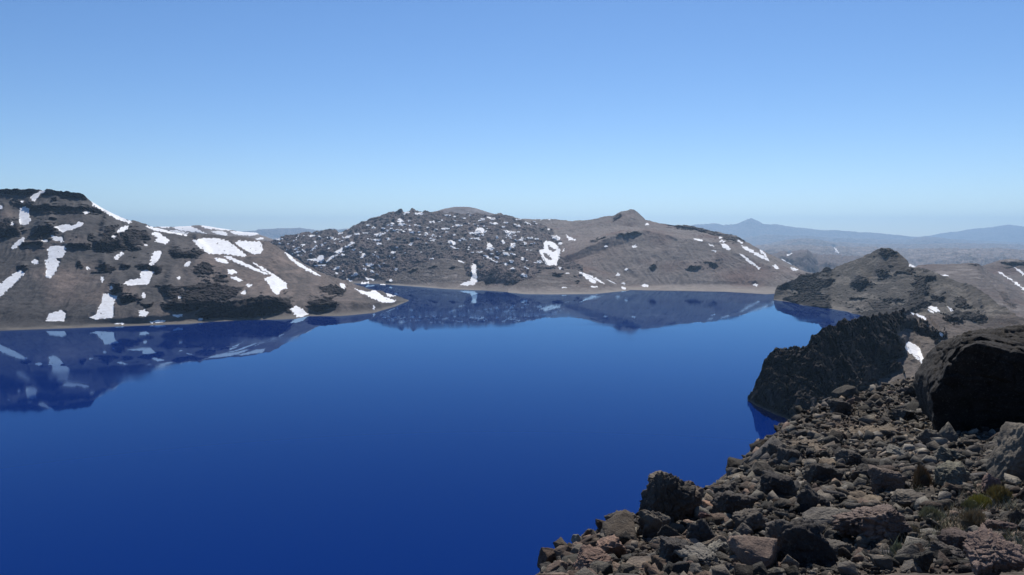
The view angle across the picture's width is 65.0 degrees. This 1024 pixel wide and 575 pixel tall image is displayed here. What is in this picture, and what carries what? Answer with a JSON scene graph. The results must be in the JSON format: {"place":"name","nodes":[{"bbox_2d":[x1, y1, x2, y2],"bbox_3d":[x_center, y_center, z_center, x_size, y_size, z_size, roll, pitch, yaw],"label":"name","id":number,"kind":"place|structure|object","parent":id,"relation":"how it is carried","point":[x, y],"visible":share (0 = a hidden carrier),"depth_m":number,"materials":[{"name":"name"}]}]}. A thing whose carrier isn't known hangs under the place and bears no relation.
{"place":"outdoors","nodes":[
{"label":"outdoors","id":0,"kind":"place"},
{"bbox_2d":[0,188,408,330],"bbox_3d":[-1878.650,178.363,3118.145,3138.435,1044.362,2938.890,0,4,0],"label":"hill","id":1,"kind":"structure","parent":0,"point":[206,287],"depth_m":2091.92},
{"bbox_2d":[0,270,23,295],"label":"snow patch","id":2,"kind":"object","parent":1,"relation":"on","point":[9,282],"visible":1,"depth_m":1961.45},
{"bbox_2d":[19,206,30,224],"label":"snow patch","id":3,"kind":"object","parent":1,"relation":"on","point":[24,216],"visible":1,"depth_m":2308.90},
{"bbox_2d":[45,246,65,278],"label":"snow patch","id":4,"kind":"object","parent":1,"relation":"on","point":[52,264],"visible":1,"depth_m":2101.30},
{"bbox_2d":[45,310,65,321],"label":"snow patch","id":5,"kind":"object","parent":1,"relation":"on","point":[59,315],"visible":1,"depth_m":1807.33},
{"bbox_2d":[55,222,83,231],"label":"snow patch","id":6,"kind":"object","parent":1,"relation":"on","point":[63,228],"visible":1,"depth_m":2266.43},
{"bbox_2d":[89,293,116,319],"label":"snow patch","id":7,"kind":"object","parent":1,"relation":"on","point":[106,308],"visible":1,"depth_m":1855.50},
{"bbox_2d":[91,201,131,223],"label":"snow patch","id":8,"kind":"object","parent":1,"relation":"on","point":[117,217],"visible":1,"depth_m":2471.72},
{"bbox_2d":[124,270,153,285],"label":"snow patch","id":9,"kind":"object","parent":1,"relation":"on","point":[145,276],"visible":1,"depth_m":2030.11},
{"bbox_2d":[149,251,161,265],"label":"snow patch","id":10,"kind":"object","parent":1,"relation":"on","point":[155,257],"visible":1,"depth_m":2209.97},
{"bbox_2d":[152,232,168,243],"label":"snow patch","id":11,"kind":"object","parent":1,"relation":"on","point":[161,238],"visible":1,"depth_m":2438.78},
{"bbox_2d":[192,238,246,256],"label":"snow patch","id":12,"kind":"object","parent":1,"relation":"on","point":[211,246],"visible":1,"depth_m":2439.11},
{"bbox_2d":[224,256,267,274],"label":"snow patch","id":13,"kind":"object","parent":1,"relation":"on","point":[242,263],"visible":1,"depth_m":2291.97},
{"bbox_2d":[235,240,262,254],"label":"snow patch","id":14,"kind":"object","parent":1,"relation":"on","point":[253,246],"visible":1,"depth_m":2524.86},
{"bbox_2d":[253,262,287,294],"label":"snow patch","id":15,"kind":"object","parent":1,"relation":"on","point":[276,284],"visible":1,"depth_m":2194.94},
{"bbox_2d":[290,306,307,316],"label":"snow patch","id":16,"kind":"object","parent":1,"relation":"on","point":[297,311],"visible":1,"depth_m":2015.81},
{"bbox_2d":[285,252,320,275],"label":"snow patch","id":17,"kind":"object","parent":1,"relation":"on","point":[290,257],"visible":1,"depth_m":2530.73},
{"bbox_2d":[355,288,395,302],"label":"snow patch","id":18,"kind":"object","parent":1,"relation":"on","point":[375,295],"visible":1,"depth_m":2374.58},
{"bbox_2d":[155,225,273,240],"bbox_3d":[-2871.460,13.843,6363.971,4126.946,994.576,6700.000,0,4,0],"label":"distant hills","id":19,"kind":"structure","parent":0,"point":[204,230],"depth_m":5485.38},
{"bbox_2d":[172,226,206,233],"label":"snow patch","id":20,"kind":"object","parent":19,"relation":"on","point":[189,228],"visible":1,"depth_m":5485.60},
{"bbox_2d":[241,228,345,238],"bbox_3d":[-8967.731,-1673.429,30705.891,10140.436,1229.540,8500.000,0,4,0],"label":"distant hills","id":21,"kind":"structure","parent":0,"point":[274,233],"depth_m":29599.23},
{"bbox_2d":[265,208,582,291],"bbox_3d":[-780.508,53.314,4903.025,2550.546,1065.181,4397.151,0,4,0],"label":"hill","id":22,"kind":"structure","parent":0,"point":[499,276],"depth_m":3854.84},
{"bbox_2d":[279,212,549,274],"bbox_3d":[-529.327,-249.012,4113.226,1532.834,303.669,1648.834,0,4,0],"label":"snow","id":23,"kind":"structure","parent":22,"relation":"on","point":[304,251],"depth_m":4021.63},
{"bbox_2d":[539,240,560,265],"bbox_3d":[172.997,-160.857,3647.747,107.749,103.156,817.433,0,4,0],"label":"snow patch","id":24,"kind":"object","parent":22,"relation":"on","point":[554,255],"visible":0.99,"depth_m":3634.45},
{"bbox_2d":[0,283,862,574],"bbox_3d":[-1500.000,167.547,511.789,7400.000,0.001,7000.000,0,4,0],"label":"water","id":25,"kind":"structure","parent":0,"point":[436,431],"depth_m":840.43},
{"bbox_2d":[386,258,485,289],"bbox_3d":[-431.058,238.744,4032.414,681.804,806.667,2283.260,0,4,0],"label":"hill","id":26,"kind":"structure","parent":0,"point":[444,273],"depth_m":3255.40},
{"bbox_2d":[460,263,477,285],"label":"snow patch","id":27,"kind":"object","parent":26,"relation":"on","point":[473,279],"visible":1,"depth_m":3164.77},
{"bbox_2d":[439,207,492,214],"bbox_3d":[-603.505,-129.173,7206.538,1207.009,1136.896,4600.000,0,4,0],"label":"hill","id":28,"kind":"structure","parent":0,"point":[466,210],"depth_m":6333.67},
{"bbox_2d":[0,0,1023,236],"label":"sky","id":29,"kind":"structure","parent":0,"point":[892,117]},
{"bbox_2d":[508,269,628,293],"bbox_3d":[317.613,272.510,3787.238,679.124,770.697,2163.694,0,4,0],"label":"hill","id":30,"kind":"structure","parent":0,"point":[552,281],"depth_m":2952.76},
{"bbox_2d":[523,209,811,293],"bbox_3d":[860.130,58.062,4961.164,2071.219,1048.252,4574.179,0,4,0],"label":"hill","id":31,"kind":"structure","parent":0,"point":[663,257],"depth_m":3391.30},
{"bbox_2d":[536,379,1023,574],"bbox_3d":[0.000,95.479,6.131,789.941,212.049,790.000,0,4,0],"label":"terrain","id":32,"kind":"structure","parent":0,"point":[868,497],"depth_m":21.02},
{"bbox_2d":[537,547,555,567],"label":"rock","id":33,"kind":"object","parent":32,"relation":"on","point":[546,554],"visible":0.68,"depth_m":9.14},
{"bbox_2d":[546,560,559,572],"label":"rock","id":34,"kind":"object","parent":32,"relation":"on","point":[554,566],"visible":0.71,"depth_m":6.55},
{"bbox_2d":[553,545,571,559],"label":"rock","id":35,"kind":"object","parent":32,"relation":"on","point":[559,550],"visible":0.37,"depth_m":9.15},
{"bbox_2d":[571,544,614,569],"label":"rock","id":36,"kind":"object","parent":32,"relation":"on","point":[588,554],"visible":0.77,"depth_m":6.49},
{"bbox_2d":[597,564,612,574],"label":"rock","id":37,"kind":"object","parent":32,"relation":"on","point":[605,569],"visible":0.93,"depth_m":6.04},
{"bbox_2d":[596,535,626,558],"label":"rock","id":38,"kind":"object","parent":32,"relation":"on","point":[612,544],"visible":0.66,"depth_m":7.59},
{"bbox_2d":[602,509,635,543],"bbox_3d":[1.182,2.658,8.681,0.378,0.316,0.441,-28,2,5],"label":"rock","id":39,"kind":"object","parent":32,"relation":"on","point":[619,524],"visible":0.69,"depth_m":8.64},
{"bbox_2d":[617,562,634,572],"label":"rock","id":40,"kind":"object","parent":32,"relation":"on","point":[626,568],"visible":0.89,"depth_m":6.00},
{"bbox_2d":[625,556,651,568],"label":"rock","id":41,"kind":"object","parent":32,"relation":"on","point":[636,561],"visible":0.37,"depth_m":6.33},
{"bbox_2d":[636,510,670,538],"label":"rock","id":42,"kind":"object","parent":32,"relation":"on","point":[651,523],"visible":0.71,"depth_m":8.76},
{"bbox_2d":[650,555,675,565],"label":"rock","id":43,"kind":"object","parent":32,"relation":"on","point":[655,559],"visible":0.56,"depth_m":6.18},
{"bbox_2d":[639,471,695,522],"bbox_3d":[1.788,2.550,9.396,0.650,0.838,0.423,2,4,32],"label":"rock","id":44,"kind":"object","parent":32,"relation":"on","point":[670,495],"visible":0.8,"depth_m":9.27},
{"bbox_2d":[657,524,682,536],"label":"rock","id":45,"kind":"object","parent":32,"relation":"on","point":[665,530],"visible":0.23,"depth_m":8.27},
{"bbox_2d":[658,536,693,561],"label":"rock","id":46,"kind":"object","parent":32,"relation":"on","point":[668,545],"visible":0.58,"depth_m":6.20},
{"bbox_2d":[672,560,689,573],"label":"rock","id":47,"kind":"object","parent":32,"relation":"on","point":[679,567],"visible":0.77,"depth_m":5.68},
{"bbox_2d":[687,562,701,574],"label":"rock","id":48,"kind":"object","parent":32,"relation":"on","point":[695,568],"visible":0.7,"depth_m":5.61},
{"bbox_2d":[685,480,703,517],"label":"rock","id":49,"kind":"object","parent":32,"relation":"on","point":[690,512],"visible":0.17,"depth_m":10.59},
{"bbox_2d":[689,490,702,509],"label":"rock","id":50,"kind":"object","parent":32,"relation":"on","point":[697,495],"visible":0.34,"depth_m":9.73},
{"bbox_2d":[673,542,722,567],"bbox_3d":[1.433,2.056,6.112,0.303,0.179,0.341,-3,5,-40],"label":"rock","id":51,"kind":"object","parent":32,"relation":"on","point":[704,554],"visible":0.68,"depth_m":6.06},
{"bbox_2d":[686,519,716,542],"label":"rock","id":52,"kind":"object","parent":32,"relation":"on","point":[701,530],"visible":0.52,"depth_m":7.65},
{"bbox_2d":[704,535,728,547],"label":"rock","id":53,"kind":"object","parent":32,"relation":"on","point":[722,538],"visible":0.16,"depth_m":7.08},
{"bbox_2d":[707,539,727,552],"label":"rock","id":54,"kind":"object","parent":32,"relation":"on","point":[714,546],"visible":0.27,"depth_m":6.93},
{"bbox_2d":[713,481,739,493],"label":"rock","id":55,"kind":"object","parent":32,"relation":"on","point":[722,488],"visible":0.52,"depth_m":12.73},
{"bbox_2d":[710,490,757,513],"bbox_3d":[2.799,2.793,10.180,0.520,0.462,0.468,0,4,0],"label":"rock","id":56,"kind":"object","parent":32,"relation":"on","point":[729,502],"visible":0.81,"depth_m":10.01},
{"bbox_2d":[725,457,743,469],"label":"rock","id":57,"kind":"object","parent":32,"relation":"on","point":[733,462],"visible":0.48,"depth_m":27.05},
{"bbox_2d":[735,523,753,535],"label":"rock","id":58,"kind":"object","parent":32,"relation":"on","point":[743,529],"visible":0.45,"depth_m":8.86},
{"bbox_2d":[732,508,765,530],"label":"rock","id":59,"kind":"object","parent":32,"relation":"on","point":[754,518],"visible":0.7,"depth_m":8.98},
{"bbox_2d":[727,535,777,568],"bbox_3d":[1.761,1.948,5.818,0.367,0.287,0.372,19,-20,-41],"label":"rock","id":60,"kind":"object","parent":32,"relation":"on","point":[749,550],"visible":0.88,"depth_m":5.72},
{"bbox_2d":[752,561,768,574],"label":"rock","id":61,"kind":"object","parent":32,"relation":"on","point":[759,567],"visible":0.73,"depth_m":5.43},
{"bbox_2d":[748,460,781,475],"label":"rock","id":62,"kind":"object","parent":32,"relation":"on","point":[757,467],"visible":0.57,"depth_m":14.65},
{"bbox_2d":[748,435,782,461],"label":"rock","id":63,"kind":"object","parent":32,"relation":"on","point":[757,454],"visible":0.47,"depth_m":21.20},
{"bbox_2d":[761,443,777,455],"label":"rock","id":64,"kind":"object","parent":32,"relation":"on","point":[770,449],"visible":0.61,"depth_m":20.64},
{"bbox_2d":[758,470,796,498],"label":"rock","id":65,"kind":"object","parent":32,"relation":"on","point":[777,484],"visible":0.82,"depth_m":11.91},
{"bbox_2d":[539,376,1023,574],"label":"rubble","id":66,"kind":"object","parent":32,"relation":"on","point":[834,491],"visible":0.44,"depth_m":13.44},
{"bbox_2d":[772,446,802,464],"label":"rock","id":67,"kind":"object","parent":32,"relation":"on","point":[784,454],"visible":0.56,"depth_m":17.17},
{"bbox_2d":[780,554,798,568],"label":"rock","id":68,"kind":"object","parent":32,"relation":"on","point":[789,560],"visible":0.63,"depth_m":5.59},
{"bbox_2d":[766,518,838,565],"bbox_3d":[2.148,1.913,6.002,0.461,0.415,0.369,0,4,0],"label":"rock","id":69,"kind":"object","parent":32,"relation":"on","point":[800,540],"visible":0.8,"depth_m":5.84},
{"bbox_2d":[796,484,830,508],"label":"rock","id":70,"kind":"object","parent":32,"relation":"on","point":[809,496],"visible":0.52,"depth_m":10.25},
{"bbox_2d":[802,507,841,525],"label":"rock","id":71,"kind":"object","parent":32,"relation":"on","point":[818,515],"visible":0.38,"depth_m":9.27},
{"bbox_2d":[803,462,843,483],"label":"rock","id":72,"kind":"object","parent":32,"relation":"on","point":[815,472],"visible":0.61,"depth_m":13.43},
{"bbox_2d":[827,399,852,414],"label":"rock","id":73,"kind":"object","parent":32,"relation":"on","point":[841,406],"visible":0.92,"depth_m":35.47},
{"bbox_2d":[826,538,855,555],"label":"rock","id":74,"kind":"object","parent":32,"relation":"on","point":[835,544],"visible":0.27,"depth_m":6.63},
{"bbox_2d":[831,385,858,398],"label":"rock","id":75,"kind":"object","parent":32,"relation":"on","point":[845,391],"visible":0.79,"depth_m":44.22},
{"bbox_2d":[838,547,852,560],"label":"rock","id":76,"kind":"object","parent":32,"relation":"on","point":[843,552],"visible":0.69,"depth_m":6.29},
{"bbox_2d":[837,561,857,574],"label":"rock","id":77,"kind":"object","parent":32,"relation":"on","point":[846,567],"visible":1,"depth_m":5.35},
{"bbox_2d":[834,449,864,465],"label":"rock","id":78,"kind":"object","parent":32,"relation":"on","point":[851,457],"visible":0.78,"depth_m":16.71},
{"bbox_2d":[850,463,869,480],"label":"rock","id":79,"kind":"object","parent":32,"relation":"on","point":[861,468],"visible":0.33,"depth_m":13.33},
{"bbox_2d":[856,535,869,548],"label":"rock","id":80,"kind":"object","parent":32,"relation":"on","point":[862,541],"visible":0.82,"depth_m":7.39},
{"bbox_2d":[830,503,911,543],"bbox_3d":[3.477,2.282,7.861,0.800,0.360,0.666,-1,4,-20],"label":"rock","id":81,"kind":"object","parent":32,"relation":"on","point":[881,522],"visible":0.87,"depth_m":7.63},
{"bbox_2d":[861,458,894,465],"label":"rock","id":82,"kind":"object","parent":32,"relation":"on","point":[872,461],"visible":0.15,"depth_m":15.31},
{"bbox_2d":[868,554,892,571],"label":"rock","id":83,"kind":"object","parent":32,"relation":"on","point":[886,563],"visible":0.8,"depth_m":5.45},
{"bbox_2d":[867,464,906,493],"bbox_3d":[5.686,2.930,12.113,0.597,0.468,0.537,0,4,0],"label":"rock","id":84,"kind":"object","parent":32,"relation":"on","point":[886,478],"visible":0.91,"depth_m":11.92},
{"bbox_2d":[886,444,905,455],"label":"rock","id":85,"kind":"object","parent":32,"relation":"on","point":[891,449],"visible":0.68,"depth_m":17.80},
{"bbox_2d":[891,408,918,422],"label":"rock","id":86,"kind":"object","parent":32,"relation":"on","point":[904,414],"visible":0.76,"depth_m":31.23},
{"bbox_2d":[890,489,925,506],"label":"rock","id":87,"kind":"object","parent":32,"relation":"on","point":[905,497],"visible":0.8,"depth_m":10.98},
{"bbox_2d":[897,544,919,558],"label":"rock","id":88,"kind":"object","parent":32,"relation":"on","point":[911,549],"visible":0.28,"depth_m":5.90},
{"bbox_2d":[898,559,919,572],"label":"rock","id":89,"kind":"object","parent":32,"relation":"on","point":[912,565],"visible":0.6,"depth_m":5.39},
{"bbox_2d":[905,401,919,410],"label":"rock","id":90,"kind":"object","parent":32,"relation":"on","point":[913,405],"visible":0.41,"depth_m":34.67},
{"bbox_2d":[912,464,932,489],"bbox_3d":[6.342,3.029,12.473,0.335,0.648,0.309,0,4,0],"label":"cushion plant","id":91,"kind":"object","parent":32,"relation":"on","point":[922,476],"visible":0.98,"depth_m":12.38,"materials":[{"name":"brown plant"}]},
{"bbox_2d":[913,549,933,571],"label":"rock","id":92,"kind":"object","parent":32,"relation":"on","point":[924,560],"visible":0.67,"depth_m":5.38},
{"bbox_2d":[915,428,942,444],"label":"rock","id":93,"kind":"object","parent":32,"relation":"on","point":[926,435],"visible":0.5,"depth_m":21.70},
{"bbox_2d":[918,505,945,520],"bbox_3d":[4.964,2.705,9.578,0.302,0.263,0.324,0,4,0],"label":"cushion plant","id":94,"kind":"object","parent":32,"relation":"on","point":[928,510],"visible":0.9,"depth_m":9.51,"materials":[{"name":"green plant"}]},
{"bbox_2d":[932,548,951,562],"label":"rock","id":95,"kind":"object","parent":32,"relation":"on","point":[947,552],"visible":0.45,"depth_m":5.61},
{"bbox_2d":[937,550,952,567],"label":"rock","id":96,"kind":"object","parent":32,"relation":"on","point":[947,562],"visible":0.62,"depth_m":5.50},
{"bbox_2d":[928,540,966,558],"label":"rock","id":97,"kind":"object","parent":32,"relation":"on","point":[940,545],"visible":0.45,"depth_m":5.81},
{"bbox_2d":[938,422,957,441],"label":"rock","id":98,"kind":"object","parent":32,"relation":"on","point":[948,432],"visible":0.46,"depth_m":23.48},
{"bbox_2d":[932,460,970,486],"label":"rock","id":99,"kind":"object","parent":32,"relation":"on","point":[950,472],"visible":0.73,"depth_m":12.08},
{"bbox_2d":[934,445,969,462],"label":"rock","id":100,"kind":"object","parent":32,"relation":"on","point":[943,454],"visible":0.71,"depth_m":16.37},
{"bbox_2d":[936,528,968,555],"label":"rock","id":101,"kind":"object","parent":32,"relation":"on","point":[956,538],"visible":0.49,"depth_m":6.14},
{"bbox_2d":[913,324,1023,431],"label":"boulder","id":102,"kind":"object","parent":32,"relation":"on","point":[967,381],"visible":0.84,"depth_m":25.21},
{"bbox_2d":[960,497,977,511],"bbox_3d":[5.691,2.714,9.963,0.207,0.236,0.186,0,4,0],"label":"grass tuft","id":103,"kind":"object","parent":32,"relation":"on","point":[970,503],"visible":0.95,"depth_m":9.95,"materials":[{"name":"green plant"}]},
{"bbox_2d":[958,508,986,528],"bbox_3d":[5.180,2.594,8.976,0.315,0.278,0.304,0,4,0],"label":"grass tuft","id":104,"kind":"object","parent":32,"relation":"on","point":[969,517],"visible":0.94,"depth_m":8.98,"materials":[{"name":"green plant"}]},
{"bbox_2d":[965,492,993,509],"bbox_3d":[6.168,2.857,10.543,0.340,0.351,0.366,0,4,0],"label":"cushion plant","id":105,"kind":"object","parent":32,"relation":"on","point":[979,499],"visible":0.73,"depth_m":10.51,"materials":[{"name":"green plant"}]},
{"bbox_2d":[981,473,1001,493],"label":"rock","id":106,"kind":"object","parent":32,"relation":"on","point":[988,479],"visible":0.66,"depth_m":11.76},
{"bbox_2d":[962,523,1023,574],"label":"rock","id":107,"kind":"object","parent":32,"relation":"on","point":[988,551],"visible":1,"depth_m":4.92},
{"bbox_2d":[985,484,1012,504],"bbox_3d":[6.612,2.827,10.891,0.348,0.403,0.374,0,4,0],"label":"cushion plant","id":108,"kind":"object","parent":32,"relation":"on","point":[1001,492],"visible":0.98,"depth_m":10.81,"materials":[{"name":"green plant"}]},
{"bbox_2d":[983,519,1019,531],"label":"rock","id":109,"kind":"object","parent":32,"relation":"on","point":[993,524],"visible":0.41,"depth_m":8.34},
{"bbox_2d":[985,422,1023,481],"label":"boulder","id":110,"kind":"object","parent":32,"relation":"on","point":[1006,454],"visible":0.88,"depth_m":12.66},
{"bbox_2d":[1007,509,1023,524],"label":"rock","id":111,"kind":"object","parent":32,"relation":"on","point":[1015,514],"visible":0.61,"depth_m":8.88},
{"bbox_2d":[771,249,863,272],"bbox_3d":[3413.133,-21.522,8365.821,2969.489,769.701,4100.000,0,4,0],"label":"distant hills","id":112,"kind":"structure","parent":0,"point":[806,260],"depth_m":7577.24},
{"bbox_2d":[691,218,949,239],"bbox_3d":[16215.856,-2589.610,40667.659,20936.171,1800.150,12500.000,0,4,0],"label":"distant hills","id":113,"kind":"structure","parent":0,"point":[751,227],"depth_m":38959.29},
{"bbox_2d":[755,244,921,255],"bbox_3d":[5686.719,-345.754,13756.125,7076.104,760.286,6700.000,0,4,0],"label":"distant hills","id":114,"kind":"structure","parent":0,"point":[822,250],"depth_m":13397.10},
{"bbox_2d":[748,307,985,419],"bbox_3d":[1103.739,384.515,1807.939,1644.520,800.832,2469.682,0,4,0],"label":"hill","id":115,"kind":"structure","parent":0,"point":[861,353],"depth_m":944.73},
{"bbox_2d":[905,341,923,363],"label":"snow patch","id":116,"kind":"object","parent":115,"relation":"on","point":[913,349],"visible":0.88,"depth_m":1066.95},
{"bbox_2d":[741,234,1023,245],"bbox_3d":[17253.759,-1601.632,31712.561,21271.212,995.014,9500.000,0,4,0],"label":"distant hills","id":117,"kind":"structure","parent":0,"point":[760,239],"depth_m":30649.84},
{"bbox_2d":[760,238,1023,249],"bbox_3d":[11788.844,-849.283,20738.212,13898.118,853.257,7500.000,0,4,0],"label":"distant hills","id":118,"kind":"structure","parent":0,"point":[807,241],"depth_m":21314.09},
{"bbox_2d":[774,248,1023,328],"bbox_3d":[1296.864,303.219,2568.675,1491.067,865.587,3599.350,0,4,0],"label":"hill","id":119,"kind":"structure","parent":0,"point":[883,281],"depth_m":2133.68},
{"bbox_2d":[875,478,1023,558],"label":"grass","id":120,"kind":"structure","parent":0,"point":[944,524],"depth_m":9.28,"materials":[{"name":"green plant"}]},
{"bbox_2d":[894,247,1023,266],"bbox_3d":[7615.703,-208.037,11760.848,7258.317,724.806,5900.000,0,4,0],"label":"distant hills","id":121,"kind":"structure","parent":0,"point":[941,255],"depth_m":11125.66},
{"bbox_2d":[916,263,1023,317],"bbox_3d":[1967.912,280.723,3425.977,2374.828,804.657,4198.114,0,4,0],"label":"hill","id":122,"kind":"structure","parent":0,"point":[998,291],"depth_m":2577.75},
{"bbox_2d":[920,225,1023,241],"bbox_3d":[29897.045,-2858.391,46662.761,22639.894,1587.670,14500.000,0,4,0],"label":"distant hills","id":123,"kind":"structure","parent":0,"point":[1010,233],"depth_m":44126.68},
{"bbox_2d":[983,259,1023,292],"bbox_3d":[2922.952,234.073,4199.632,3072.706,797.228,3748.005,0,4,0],"label":"hill","id":124,"kind":"structure","parent":0,"point":[1005,267],"depth_m":3486.53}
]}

